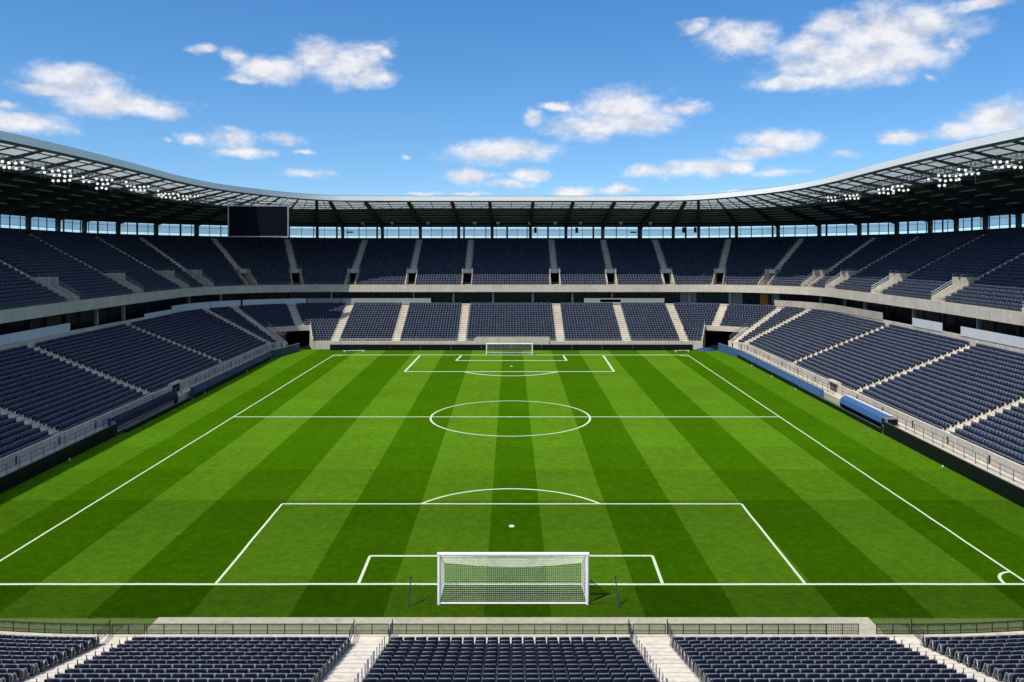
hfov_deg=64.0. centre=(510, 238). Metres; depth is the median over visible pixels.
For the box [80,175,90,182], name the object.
floodlight bank
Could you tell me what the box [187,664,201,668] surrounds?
stadium seat
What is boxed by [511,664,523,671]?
stadium seat
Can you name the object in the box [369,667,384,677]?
stadium seat
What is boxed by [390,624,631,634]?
railing
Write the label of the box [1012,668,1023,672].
stadium seat
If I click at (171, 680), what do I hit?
stadium seat
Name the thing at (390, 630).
handrail
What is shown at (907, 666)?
stadium seat
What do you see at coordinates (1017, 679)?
stadium seat
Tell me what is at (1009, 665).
stadium seat
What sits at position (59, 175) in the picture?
floodlight bank
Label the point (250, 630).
railing
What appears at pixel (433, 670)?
stadium seat
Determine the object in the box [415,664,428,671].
stadium seat
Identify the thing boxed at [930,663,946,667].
stadium seat
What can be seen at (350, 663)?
grandstand
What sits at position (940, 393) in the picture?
seat rows
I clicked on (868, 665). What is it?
stadium seat
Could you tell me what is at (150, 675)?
stadium seat
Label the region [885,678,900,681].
stadium seat
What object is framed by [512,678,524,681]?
stadium seat
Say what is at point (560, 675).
stadium seat
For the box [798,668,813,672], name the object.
stadium seat
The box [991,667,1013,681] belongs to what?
stadium seat
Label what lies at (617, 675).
stadium seat
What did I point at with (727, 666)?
stadium seat
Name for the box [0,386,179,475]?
railing
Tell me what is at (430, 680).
stadium seat
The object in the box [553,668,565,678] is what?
stadium seat
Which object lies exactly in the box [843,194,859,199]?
floodlight bank
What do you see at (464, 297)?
box window
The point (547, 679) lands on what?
stadium seat
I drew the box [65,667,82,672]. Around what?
stadium seat
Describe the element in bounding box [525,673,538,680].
stadium seat
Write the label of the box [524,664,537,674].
stadium seat
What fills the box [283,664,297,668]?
stadium seat
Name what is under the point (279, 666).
stadium seat
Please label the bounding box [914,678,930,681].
stadium seat
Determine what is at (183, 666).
stadium seat
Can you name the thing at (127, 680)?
stadium seat
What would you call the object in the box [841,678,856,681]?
stadium seat
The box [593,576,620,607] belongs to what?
net pole
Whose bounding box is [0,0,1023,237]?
sky
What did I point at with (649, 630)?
railing
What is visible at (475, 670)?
stadium seat
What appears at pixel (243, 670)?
stadium seat
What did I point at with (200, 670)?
stadium seat
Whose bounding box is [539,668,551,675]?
stadium seat
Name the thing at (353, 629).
handrail
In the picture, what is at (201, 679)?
stadium seat
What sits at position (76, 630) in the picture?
railing
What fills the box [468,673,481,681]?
stadium seat
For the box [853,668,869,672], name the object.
stadium seat
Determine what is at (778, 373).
barrier
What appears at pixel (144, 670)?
stadium seat
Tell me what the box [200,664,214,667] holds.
stadium seat
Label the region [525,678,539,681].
stadium seat
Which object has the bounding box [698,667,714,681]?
stadium seat
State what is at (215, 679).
stadium seat
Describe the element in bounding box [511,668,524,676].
stadium seat
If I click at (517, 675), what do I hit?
stadium seat
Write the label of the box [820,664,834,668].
stadium seat
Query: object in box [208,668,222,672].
stadium seat
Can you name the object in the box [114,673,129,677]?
stadium seat
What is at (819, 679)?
stadium seat
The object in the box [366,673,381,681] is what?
stadium seat
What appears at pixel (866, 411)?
dugout
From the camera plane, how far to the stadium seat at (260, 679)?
32.46 m
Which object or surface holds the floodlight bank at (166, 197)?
attached to the stadium roof
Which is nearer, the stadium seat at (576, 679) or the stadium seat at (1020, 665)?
the stadium seat at (576, 679)
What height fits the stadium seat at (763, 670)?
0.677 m
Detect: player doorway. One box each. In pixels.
[172,383,179,391]
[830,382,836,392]
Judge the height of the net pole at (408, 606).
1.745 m
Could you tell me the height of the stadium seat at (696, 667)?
0.684 m
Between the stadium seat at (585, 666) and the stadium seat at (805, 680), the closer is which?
the stadium seat at (805, 680)
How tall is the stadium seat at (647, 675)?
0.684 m
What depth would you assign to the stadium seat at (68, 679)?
32.45 m
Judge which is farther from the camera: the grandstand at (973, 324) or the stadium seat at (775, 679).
the grandstand at (973, 324)
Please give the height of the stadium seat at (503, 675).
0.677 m
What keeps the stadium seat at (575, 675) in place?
on the grandstand at (350, 663)
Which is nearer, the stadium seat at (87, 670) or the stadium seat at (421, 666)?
the stadium seat at (87, 670)
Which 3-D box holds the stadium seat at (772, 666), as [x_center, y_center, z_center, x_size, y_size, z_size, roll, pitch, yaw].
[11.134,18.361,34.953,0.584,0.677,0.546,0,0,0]
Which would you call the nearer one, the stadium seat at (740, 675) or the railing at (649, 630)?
the stadium seat at (740, 675)
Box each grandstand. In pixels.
[0,212,285,476]
[0,631,1023,681]
[193,225,821,349]
[728,211,1023,488]
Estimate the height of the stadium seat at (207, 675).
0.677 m
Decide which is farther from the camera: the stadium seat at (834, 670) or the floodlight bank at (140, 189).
the floodlight bank at (140, 189)
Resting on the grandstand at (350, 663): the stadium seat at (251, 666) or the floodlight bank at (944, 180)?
the stadium seat at (251, 666)
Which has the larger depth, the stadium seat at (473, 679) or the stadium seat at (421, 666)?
the stadium seat at (421, 666)
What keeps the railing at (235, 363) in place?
on the grandstand at (30, 325)
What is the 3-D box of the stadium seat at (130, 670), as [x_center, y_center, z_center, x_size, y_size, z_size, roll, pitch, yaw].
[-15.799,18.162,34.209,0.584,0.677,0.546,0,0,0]
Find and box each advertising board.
[0,423,116,492]
[125,397,190,432]
[330,344,692,349]
[798,386,880,432]
[884,421,1023,506]
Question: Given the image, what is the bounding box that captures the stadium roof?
[0,128,1023,237]
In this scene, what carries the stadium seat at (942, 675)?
on the grandstand at (350, 663)
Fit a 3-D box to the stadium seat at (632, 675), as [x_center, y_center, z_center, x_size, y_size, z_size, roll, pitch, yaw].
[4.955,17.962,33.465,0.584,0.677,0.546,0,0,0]
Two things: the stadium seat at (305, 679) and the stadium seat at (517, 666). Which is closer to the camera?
the stadium seat at (305, 679)
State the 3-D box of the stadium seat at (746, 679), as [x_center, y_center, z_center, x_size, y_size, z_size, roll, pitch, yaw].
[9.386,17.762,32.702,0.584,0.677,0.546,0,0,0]
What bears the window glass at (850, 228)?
in the grandstand at (973, 324)
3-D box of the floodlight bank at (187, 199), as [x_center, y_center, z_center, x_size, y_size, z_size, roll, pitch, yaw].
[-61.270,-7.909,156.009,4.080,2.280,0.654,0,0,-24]
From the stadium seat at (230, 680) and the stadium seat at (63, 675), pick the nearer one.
the stadium seat at (230, 680)
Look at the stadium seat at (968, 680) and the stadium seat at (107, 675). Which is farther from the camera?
the stadium seat at (107, 675)
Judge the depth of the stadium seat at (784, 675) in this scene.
33.22 m
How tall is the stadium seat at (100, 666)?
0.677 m
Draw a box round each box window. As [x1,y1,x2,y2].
[0,294,233,334]
[234,283,780,304]
[781,294,1023,337]
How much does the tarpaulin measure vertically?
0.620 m
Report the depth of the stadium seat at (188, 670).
33.95 m
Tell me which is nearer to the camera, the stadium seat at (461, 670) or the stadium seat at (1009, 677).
the stadium seat at (1009, 677)
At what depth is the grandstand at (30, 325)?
124.47 m
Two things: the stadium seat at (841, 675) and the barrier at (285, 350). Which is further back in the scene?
the barrier at (285, 350)
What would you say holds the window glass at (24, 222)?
in the grandstand at (30, 325)
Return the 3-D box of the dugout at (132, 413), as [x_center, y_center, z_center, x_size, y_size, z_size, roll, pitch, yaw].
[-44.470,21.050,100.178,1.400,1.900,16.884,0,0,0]
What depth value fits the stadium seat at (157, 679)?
32.47 m
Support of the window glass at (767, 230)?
in the grandstand at (669, 291)
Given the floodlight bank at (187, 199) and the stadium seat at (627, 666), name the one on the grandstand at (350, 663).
the stadium seat at (627, 666)
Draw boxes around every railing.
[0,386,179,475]
[0,620,110,634]
[111,624,144,634]
[146,624,353,634]
[190,343,275,387]
[355,624,388,634]
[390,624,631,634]
[632,624,665,634]
[667,624,825,634]
[738,343,832,391]
[826,624,858,634]
[842,391,1023,484]
[876,624,909,634]
[911,620,1023,634]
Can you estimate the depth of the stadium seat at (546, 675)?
33.21 m
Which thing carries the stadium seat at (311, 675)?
on the grandstand at (350, 663)
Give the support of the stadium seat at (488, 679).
on the grandstand at (350, 663)
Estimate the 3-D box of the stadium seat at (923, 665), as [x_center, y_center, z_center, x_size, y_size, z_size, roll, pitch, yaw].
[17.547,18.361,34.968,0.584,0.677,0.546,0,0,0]
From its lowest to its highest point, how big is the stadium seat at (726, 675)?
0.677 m
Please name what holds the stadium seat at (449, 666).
on the grandstand at (350, 663)
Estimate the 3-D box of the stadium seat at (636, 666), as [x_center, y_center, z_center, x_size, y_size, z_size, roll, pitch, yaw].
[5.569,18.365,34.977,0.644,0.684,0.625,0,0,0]
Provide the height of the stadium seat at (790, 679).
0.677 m
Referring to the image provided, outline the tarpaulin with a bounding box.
[694,347,716,350]
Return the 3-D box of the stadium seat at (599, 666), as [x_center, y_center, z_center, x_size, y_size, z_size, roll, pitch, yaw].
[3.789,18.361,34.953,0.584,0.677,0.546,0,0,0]
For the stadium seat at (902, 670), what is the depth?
33.95 m
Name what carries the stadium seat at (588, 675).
on the grandstand at (350, 663)
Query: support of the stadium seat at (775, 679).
on the grandstand at (350, 663)
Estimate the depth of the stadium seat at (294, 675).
33.22 m
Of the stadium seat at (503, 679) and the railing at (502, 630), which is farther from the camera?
the railing at (502, 630)
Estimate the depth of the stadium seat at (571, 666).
34.70 m
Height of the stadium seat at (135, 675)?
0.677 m
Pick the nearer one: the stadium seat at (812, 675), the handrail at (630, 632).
the stadium seat at (812, 675)
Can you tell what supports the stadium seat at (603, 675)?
on the grandstand at (350, 663)
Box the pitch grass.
[0,349,1023,634]
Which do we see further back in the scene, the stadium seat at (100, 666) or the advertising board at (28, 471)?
the advertising board at (28, 471)
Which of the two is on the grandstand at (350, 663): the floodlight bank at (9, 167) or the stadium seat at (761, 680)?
the stadium seat at (761, 680)
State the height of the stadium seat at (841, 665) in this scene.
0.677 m
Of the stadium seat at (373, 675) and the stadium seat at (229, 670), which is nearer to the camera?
the stadium seat at (373, 675)
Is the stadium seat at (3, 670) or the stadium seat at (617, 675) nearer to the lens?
the stadium seat at (617, 675)
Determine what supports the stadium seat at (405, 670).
on the grandstand at (350, 663)
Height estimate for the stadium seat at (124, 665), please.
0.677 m
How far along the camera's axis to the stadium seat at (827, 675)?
33.20 m
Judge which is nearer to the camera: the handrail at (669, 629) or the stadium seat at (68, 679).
the stadium seat at (68, 679)
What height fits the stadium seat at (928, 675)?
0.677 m
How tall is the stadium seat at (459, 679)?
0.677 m
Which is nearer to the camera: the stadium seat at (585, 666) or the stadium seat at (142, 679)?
the stadium seat at (142, 679)
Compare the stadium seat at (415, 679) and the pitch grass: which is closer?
the stadium seat at (415, 679)
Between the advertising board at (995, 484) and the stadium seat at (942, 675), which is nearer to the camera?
the stadium seat at (942, 675)
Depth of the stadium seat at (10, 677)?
33.26 m
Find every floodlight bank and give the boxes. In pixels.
[0,155,25,172]
[41,160,46,177]
[50,164,72,184]
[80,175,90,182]
[94,173,113,191]
[129,180,150,193]
[156,186,164,198]
[159,192,178,200]
[177,195,199,200]
[826,194,840,203]
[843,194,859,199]
[876,183,894,196]
[890,180,909,194]
[936,169,957,189]
[956,162,980,183]
[990,154,1023,172]
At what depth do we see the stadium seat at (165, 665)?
34.70 m
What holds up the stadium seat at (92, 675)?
on the grandstand at (350, 663)
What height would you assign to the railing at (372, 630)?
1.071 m
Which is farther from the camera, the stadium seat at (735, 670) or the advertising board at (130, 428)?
the advertising board at (130, 428)
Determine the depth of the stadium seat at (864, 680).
32.47 m
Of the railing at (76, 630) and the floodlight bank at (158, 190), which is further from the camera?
the floodlight bank at (158, 190)
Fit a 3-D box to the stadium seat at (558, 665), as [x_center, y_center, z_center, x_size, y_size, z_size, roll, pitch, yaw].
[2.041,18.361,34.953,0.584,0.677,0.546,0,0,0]
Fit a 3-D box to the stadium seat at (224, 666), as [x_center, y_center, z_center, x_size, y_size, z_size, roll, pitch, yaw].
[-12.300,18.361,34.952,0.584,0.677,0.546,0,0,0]
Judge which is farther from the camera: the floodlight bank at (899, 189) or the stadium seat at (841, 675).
the floodlight bank at (899, 189)
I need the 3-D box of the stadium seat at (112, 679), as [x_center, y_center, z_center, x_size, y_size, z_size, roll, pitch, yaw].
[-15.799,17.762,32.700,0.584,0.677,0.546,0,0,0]
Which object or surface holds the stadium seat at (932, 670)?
on the grandstand at (350, 663)
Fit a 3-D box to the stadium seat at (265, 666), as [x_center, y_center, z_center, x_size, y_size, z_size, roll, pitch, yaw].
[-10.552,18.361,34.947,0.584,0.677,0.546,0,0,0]
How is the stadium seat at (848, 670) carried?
on the grandstand at (350, 663)
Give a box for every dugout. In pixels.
[108,390,177,434]
[840,395,897,432]
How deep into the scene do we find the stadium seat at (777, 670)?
33.97 m
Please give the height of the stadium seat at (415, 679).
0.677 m
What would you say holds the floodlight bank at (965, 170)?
attached to the stadium roof
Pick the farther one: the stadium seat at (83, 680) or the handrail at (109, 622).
the handrail at (109, 622)
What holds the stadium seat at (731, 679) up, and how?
on the grandstand at (350, 663)
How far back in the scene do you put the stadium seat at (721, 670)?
33.96 m
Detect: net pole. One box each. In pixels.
[407,576,433,607]
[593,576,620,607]
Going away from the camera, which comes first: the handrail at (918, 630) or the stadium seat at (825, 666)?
the stadium seat at (825, 666)
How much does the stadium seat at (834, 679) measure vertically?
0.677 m
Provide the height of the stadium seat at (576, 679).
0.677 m
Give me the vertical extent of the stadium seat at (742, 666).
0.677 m
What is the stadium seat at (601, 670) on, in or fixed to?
on the grandstand at (350, 663)
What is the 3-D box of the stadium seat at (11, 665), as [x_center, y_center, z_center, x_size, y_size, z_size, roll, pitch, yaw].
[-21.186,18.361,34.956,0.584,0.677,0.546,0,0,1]
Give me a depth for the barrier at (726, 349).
155.80 m
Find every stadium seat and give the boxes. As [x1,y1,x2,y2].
[0,668,9,672]
[0,672,18,681]
[4,664,18,667]
[7,667,29,681]
[18,663,39,676]
[44,677,62,681]
[55,673,72,677]
[61,678,77,681]
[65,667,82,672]
[71,673,86,677]
[74,663,90,667]
[76,678,91,681]
[81,668,97,672]
[86,673,101,677]
[90,664,104,668]
[91,678,106,681]
[95,668,110,672]
[100,673,115,677]
[104,664,118,667]
[105,678,121,681]
[109,668,124,672]
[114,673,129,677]
[118,664,132,667]
[120,678,135,681]
[123,668,138,672]
[129,673,144,677]
[132,664,145,667]
[135,678,150,681]
[137,668,153,672]
[143,673,158,677]
[145,664,159,668]
[150,678,165,681]
[151,668,166,672]
[158,673,173,677]
[159,664,173,667]
[164,678,180,681]
[165,668,181,672]
[172,673,187,677]
[173,664,187,668]
[179,668,194,672]
[179,678,194,681]
[186,673,201,677]
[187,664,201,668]
[194,668,208,672]
[194,678,209,681]
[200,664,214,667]
[201,673,216,677]
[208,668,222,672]
[208,678,224,681]
[214,664,228,668]
[215,673,230,677]
[222,668,236,672]
[223,678,238,681]
[228,664,242,668]
[229,673,244,677]
[236,668,250,672]
[238,678,253,681]
[242,664,256,668]
[244,673,259,677]
[250,668,264,672]
[253,678,267,681]
[255,664,269,668]
[258,673,273,678]
[264,668,278,672]
[267,678,282,681]
[269,664,283,668]
[273,673,287,677]
[278,668,292,673]
[282,678,296,681]
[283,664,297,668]
[287,673,301,678]
[292,668,306,673]
[297,664,310,668]
[297,677,313,681]
[301,672,318,681]
[306,668,323,681]
[311,663,327,676]
[363,677,378,681]
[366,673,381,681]
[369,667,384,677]
[372,663,387,672]
[379,678,392,681]
[382,673,395,681]
[385,668,398,677]
[388,664,400,671]
[394,678,408,681]
[396,673,410,681]
[399,668,412,675]
[401,664,414,671]
[409,678,421,681]
[411,673,424,681]
[413,668,426,676]
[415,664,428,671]
[423,678,437,681]
[425,673,438,680]
[427,668,440,677]
[429,664,440,670]
[438,678,450,681]
[440,673,453,681]
[441,668,454,677]
[443,664,455,670]
[453,678,466,681]
[454,673,467,680]
[455,668,468,675]
[456,664,469,670]
[467,678,479,681]
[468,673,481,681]
[469,668,482,675]
[470,664,482,671]
[482,673,495,680]
[482,678,495,681]
[483,664,496,670]
[483,668,496,679]
[496,673,510,681]
[496,678,509,681]
[497,664,510,674]
[497,668,510,679]
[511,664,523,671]
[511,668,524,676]
[511,673,524,681]
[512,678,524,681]
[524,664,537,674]
[525,668,538,675]
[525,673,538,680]
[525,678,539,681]
[538,664,550,674]
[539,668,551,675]
[539,673,552,680]
[540,678,553,681]
[552,664,564,673]
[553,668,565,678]
[553,673,567,681]
[554,678,568,681]
[565,664,578,672]
[566,668,579,677]
[568,673,581,680]
[569,678,582,681]
[579,664,591,672]
[580,668,593,675]
[582,673,595,681]
[585,678,597,681]
[592,664,605,672]
[594,668,607,677]
[596,673,610,680]
[598,678,612,681]
[606,664,619,672]
[608,668,621,677]
[610,673,624,681]
[614,678,627,681]
[620,664,633,672]
[622,668,636,677]
[625,673,638,681]
[628,678,641,681]
[634,663,648,670]
[636,667,651,676]
[639,672,654,681]
[643,677,658,681]
[694,663,710,676]
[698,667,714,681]
[702,672,719,681]
[707,677,724,681]
[710,664,724,672]
[715,668,728,673]
[719,673,733,678]
[724,664,737,668]
[724,678,738,681]
[729,668,742,672]
[733,673,748,678]
[737,664,751,668]
[739,678,753,681]
[743,668,756,673]
[748,673,762,677]
[751,664,765,667]
[753,678,768,681]
[756,668,770,672]
[762,673,776,678]
[765,664,779,667]
[768,678,783,681]
[770,668,784,672]
[776,673,791,677]
[779,664,792,667]
[782,678,797,681]
[784,668,799,672]
[790,673,805,677]
[792,664,806,668]
[797,678,812,681]
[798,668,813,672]
[805,673,820,677]
[806,664,820,668]
[811,678,827,681]
[812,668,827,672]
[819,673,834,677]
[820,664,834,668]
[826,668,841,672]
[826,678,841,681]
[833,673,848,677]
[834,664,848,667]
[840,668,855,672]
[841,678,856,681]
[847,664,861,668]
[848,673,863,677]
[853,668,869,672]
[855,678,871,681]
[861,664,875,667]
[862,673,877,677]
[868,668,883,672]
[870,678,886,681]
[875,664,889,668]
[877,673,891,677]
[881,668,897,672]
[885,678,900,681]
[889,664,903,667]
[891,673,906,677]
[896,668,911,672]
[900,678,915,681]
[902,664,916,668]
[905,673,920,677]
[909,668,925,672]
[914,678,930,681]
[916,664,930,667]
[920,673,935,677]
[924,668,939,672]
[929,678,945,681]
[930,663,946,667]
[934,673,949,677]
[938,667,956,672]
[944,678,959,681]
[948,672,966,677]
[959,677,976,681]
[981,663,1002,676]
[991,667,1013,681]
[1002,664,1016,667]
[1003,672,1023,681]
[1012,663,1023,667]
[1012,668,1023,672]
[1015,677,1023,681]
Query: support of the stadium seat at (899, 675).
on the grandstand at (350, 663)
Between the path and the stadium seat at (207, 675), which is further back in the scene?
the path
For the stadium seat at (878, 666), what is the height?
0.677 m
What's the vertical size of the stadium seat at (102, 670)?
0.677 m
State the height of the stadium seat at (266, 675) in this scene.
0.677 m
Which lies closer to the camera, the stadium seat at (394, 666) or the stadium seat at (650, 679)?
the stadium seat at (650, 679)
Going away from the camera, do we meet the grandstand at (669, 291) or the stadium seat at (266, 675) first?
the stadium seat at (266, 675)
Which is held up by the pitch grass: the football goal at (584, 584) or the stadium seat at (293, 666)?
the football goal at (584, 584)
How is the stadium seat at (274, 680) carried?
on the grandstand at (350, 663)
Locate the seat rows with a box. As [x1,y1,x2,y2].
[0,229,1023,671]
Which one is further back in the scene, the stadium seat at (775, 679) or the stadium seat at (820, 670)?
the stadium seat at (820, 670)
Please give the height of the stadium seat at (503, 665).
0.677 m
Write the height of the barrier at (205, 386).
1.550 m
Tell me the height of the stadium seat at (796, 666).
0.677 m
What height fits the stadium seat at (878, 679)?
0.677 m
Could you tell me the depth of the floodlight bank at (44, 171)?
107.33 m
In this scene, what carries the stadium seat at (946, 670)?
on the grandstand at (350, 663)
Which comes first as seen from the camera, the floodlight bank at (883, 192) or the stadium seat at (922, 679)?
the stadium seat at (922, 679)
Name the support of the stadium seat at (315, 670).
on the grandstand at (350, 663)
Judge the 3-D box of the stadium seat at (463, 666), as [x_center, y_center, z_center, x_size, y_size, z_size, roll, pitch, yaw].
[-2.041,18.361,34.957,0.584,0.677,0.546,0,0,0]
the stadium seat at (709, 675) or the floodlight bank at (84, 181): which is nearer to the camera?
the stadium seat at (709, 675)
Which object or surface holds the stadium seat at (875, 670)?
on the grandstand at (350, 663)
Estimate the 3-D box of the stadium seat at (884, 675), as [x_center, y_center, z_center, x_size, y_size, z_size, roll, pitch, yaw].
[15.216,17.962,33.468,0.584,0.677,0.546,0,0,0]
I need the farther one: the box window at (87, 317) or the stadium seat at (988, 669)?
the box window at (87, 317)
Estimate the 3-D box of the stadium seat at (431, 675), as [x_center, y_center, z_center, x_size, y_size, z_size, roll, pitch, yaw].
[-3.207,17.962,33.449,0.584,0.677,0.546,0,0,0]
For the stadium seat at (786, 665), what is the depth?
34.71 m
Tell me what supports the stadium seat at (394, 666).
on the grandstand at (350, 663)
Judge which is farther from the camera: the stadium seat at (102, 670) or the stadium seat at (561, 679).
the stadium seat at (102, 670)
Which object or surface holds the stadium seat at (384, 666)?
on the grandstand at (350, 663)
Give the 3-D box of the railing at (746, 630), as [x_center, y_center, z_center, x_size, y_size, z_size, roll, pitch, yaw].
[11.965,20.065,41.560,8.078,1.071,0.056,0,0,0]
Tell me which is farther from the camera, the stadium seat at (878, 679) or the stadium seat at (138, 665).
the stadium seat at (138, 665)
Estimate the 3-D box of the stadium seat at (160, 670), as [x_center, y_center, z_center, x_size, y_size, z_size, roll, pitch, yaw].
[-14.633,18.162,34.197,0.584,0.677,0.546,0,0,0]
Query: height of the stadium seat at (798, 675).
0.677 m
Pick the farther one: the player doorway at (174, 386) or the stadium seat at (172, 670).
the player doorway at (174, 386)
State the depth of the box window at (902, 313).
127.56 m
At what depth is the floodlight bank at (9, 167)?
100.71 m
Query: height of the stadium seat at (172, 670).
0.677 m
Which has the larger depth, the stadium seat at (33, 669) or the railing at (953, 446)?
the railing at (953, 446)
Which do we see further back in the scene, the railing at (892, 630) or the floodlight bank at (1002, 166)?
the floodlight bank at (1002, 166)
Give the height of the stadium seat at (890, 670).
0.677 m
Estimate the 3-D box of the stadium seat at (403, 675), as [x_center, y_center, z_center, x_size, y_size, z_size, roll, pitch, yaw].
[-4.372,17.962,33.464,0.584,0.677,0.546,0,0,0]
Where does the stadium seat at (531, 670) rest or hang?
on the grandstand at (350, 663)
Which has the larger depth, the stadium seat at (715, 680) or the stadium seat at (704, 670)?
the stadium seat at (704, 670)
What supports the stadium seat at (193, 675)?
on the grandstand at (350, 663)
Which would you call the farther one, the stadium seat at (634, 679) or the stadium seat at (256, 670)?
the stadium seat at (256, 670)
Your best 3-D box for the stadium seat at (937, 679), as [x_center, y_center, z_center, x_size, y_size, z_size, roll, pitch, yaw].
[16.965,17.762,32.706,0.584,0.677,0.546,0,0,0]
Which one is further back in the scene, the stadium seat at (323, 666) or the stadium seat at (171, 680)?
the stadium seat at (323, 666)
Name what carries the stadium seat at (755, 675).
on the grandstand at (350, 663)
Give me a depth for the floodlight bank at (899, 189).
128.92 m
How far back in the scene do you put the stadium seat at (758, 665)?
34.71 m
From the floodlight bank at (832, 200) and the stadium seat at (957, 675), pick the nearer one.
the stadium seat at (957, 675)
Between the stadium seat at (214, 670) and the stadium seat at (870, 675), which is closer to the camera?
the stadium seat at (870, 675)
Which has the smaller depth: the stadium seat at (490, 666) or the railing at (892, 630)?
the stadium seat at (490, 666)
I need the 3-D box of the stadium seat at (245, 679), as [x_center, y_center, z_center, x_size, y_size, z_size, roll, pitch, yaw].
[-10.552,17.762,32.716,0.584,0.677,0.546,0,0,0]
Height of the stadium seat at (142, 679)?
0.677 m
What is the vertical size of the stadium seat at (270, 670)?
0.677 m
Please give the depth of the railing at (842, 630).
41.55 m
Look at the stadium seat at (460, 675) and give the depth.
33.22 m
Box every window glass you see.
[4,214,192,232]
[193,226,821,235]
[822,213,1023,232]
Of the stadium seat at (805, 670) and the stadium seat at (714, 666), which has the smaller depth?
the stadium seat at (805, 670)
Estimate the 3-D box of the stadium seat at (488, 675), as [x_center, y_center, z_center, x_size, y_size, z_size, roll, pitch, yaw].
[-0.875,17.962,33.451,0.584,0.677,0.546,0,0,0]
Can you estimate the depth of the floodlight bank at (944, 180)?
114.99 m
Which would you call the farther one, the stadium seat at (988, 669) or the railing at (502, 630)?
the railing at (502, 630)
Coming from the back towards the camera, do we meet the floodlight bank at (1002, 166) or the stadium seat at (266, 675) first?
the floodlight bank at (1002, 166)
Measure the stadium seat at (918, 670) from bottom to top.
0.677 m
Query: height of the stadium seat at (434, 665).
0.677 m
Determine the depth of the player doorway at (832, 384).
113.37 m
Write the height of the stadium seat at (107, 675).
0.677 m
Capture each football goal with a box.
[437,552,588,604]
[486,343,532,354]
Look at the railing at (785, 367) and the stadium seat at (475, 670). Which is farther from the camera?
the railing at (785, 367)
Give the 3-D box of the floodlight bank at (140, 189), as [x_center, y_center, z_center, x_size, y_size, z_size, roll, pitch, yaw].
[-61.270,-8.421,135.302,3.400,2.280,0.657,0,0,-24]
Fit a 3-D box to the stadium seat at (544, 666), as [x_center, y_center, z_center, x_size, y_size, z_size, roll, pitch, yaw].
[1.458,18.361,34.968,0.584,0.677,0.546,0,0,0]
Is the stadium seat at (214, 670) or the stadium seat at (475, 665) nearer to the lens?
the stadium seat at (214, 670)
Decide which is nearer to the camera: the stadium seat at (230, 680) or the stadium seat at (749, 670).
the stadium seat at (230, 680)
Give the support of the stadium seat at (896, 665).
on the grandstand at (350, 663)
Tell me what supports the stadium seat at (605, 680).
on the grandstand at (350, 663)
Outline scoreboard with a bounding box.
[228,196,288,236]
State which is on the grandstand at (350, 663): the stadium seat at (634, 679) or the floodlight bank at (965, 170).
the stadium seat at (634, 679)
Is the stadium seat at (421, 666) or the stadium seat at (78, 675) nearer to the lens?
the stadium seat at (78, 675)
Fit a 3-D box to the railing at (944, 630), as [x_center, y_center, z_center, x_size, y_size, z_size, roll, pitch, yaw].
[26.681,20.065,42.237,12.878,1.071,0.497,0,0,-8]
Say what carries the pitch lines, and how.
on the pitch grass
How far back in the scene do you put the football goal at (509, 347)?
156.13 m
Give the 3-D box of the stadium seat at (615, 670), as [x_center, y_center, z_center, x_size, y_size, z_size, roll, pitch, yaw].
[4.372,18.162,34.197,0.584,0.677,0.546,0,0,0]
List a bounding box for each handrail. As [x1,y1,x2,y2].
[98,619,110,645]
[349,619,354,637]
[389,619,392,639]
[628,619,632,639]
[667,619,671,645]
[911,619,923,645]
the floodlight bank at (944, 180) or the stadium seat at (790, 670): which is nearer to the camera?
the stadium seat at (790, 670)
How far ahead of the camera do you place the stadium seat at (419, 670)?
33.96 m
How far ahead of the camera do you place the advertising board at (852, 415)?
103.14 m
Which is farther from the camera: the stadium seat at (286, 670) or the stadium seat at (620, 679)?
the stadium seat at (286, 670)
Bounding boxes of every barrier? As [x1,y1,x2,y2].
[191,350,272,397]
[273,343,299,357]
[718,343,736,356]
[737,349,823,397]
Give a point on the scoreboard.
(252, 220)
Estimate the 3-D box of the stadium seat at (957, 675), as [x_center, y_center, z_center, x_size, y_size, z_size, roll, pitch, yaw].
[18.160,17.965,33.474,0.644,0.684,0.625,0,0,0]
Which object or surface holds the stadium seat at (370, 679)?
on the grandstand at (350, 663)
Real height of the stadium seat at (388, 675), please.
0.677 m
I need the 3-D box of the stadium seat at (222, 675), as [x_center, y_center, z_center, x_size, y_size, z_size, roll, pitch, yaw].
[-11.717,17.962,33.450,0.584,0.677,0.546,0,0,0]
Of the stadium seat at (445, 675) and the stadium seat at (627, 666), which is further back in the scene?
the stadium seat at (627, 666)
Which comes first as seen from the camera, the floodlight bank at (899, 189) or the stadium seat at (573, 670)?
the stadium seat at (573, 670)
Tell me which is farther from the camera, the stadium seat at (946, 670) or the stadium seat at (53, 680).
the stadium seat at (946, 670)
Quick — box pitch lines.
[0,355,1023,584]
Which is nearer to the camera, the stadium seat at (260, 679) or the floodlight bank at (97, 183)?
the stadium seat at (260, 679)
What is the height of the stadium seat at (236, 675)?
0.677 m
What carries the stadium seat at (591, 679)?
on the grandstand at (350, 663)
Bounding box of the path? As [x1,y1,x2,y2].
[142,617,883,634]
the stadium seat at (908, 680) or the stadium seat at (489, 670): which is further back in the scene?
the stadium seat at (489, 670)
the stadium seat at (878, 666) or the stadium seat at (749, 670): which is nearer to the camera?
the stadium seat at (749, 670)
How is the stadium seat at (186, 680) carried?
on the grandstand at (350, 663)
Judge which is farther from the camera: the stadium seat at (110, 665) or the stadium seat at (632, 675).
the stadium seat at (110, 665)
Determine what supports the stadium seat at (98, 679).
on the grandstand at (350, 663)
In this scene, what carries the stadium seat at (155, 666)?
on the grandstand at (350, 663)
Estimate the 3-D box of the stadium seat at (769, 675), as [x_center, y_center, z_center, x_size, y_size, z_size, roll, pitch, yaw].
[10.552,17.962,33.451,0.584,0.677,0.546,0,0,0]
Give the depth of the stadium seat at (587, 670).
33.95 m
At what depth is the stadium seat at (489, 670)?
33.97 m

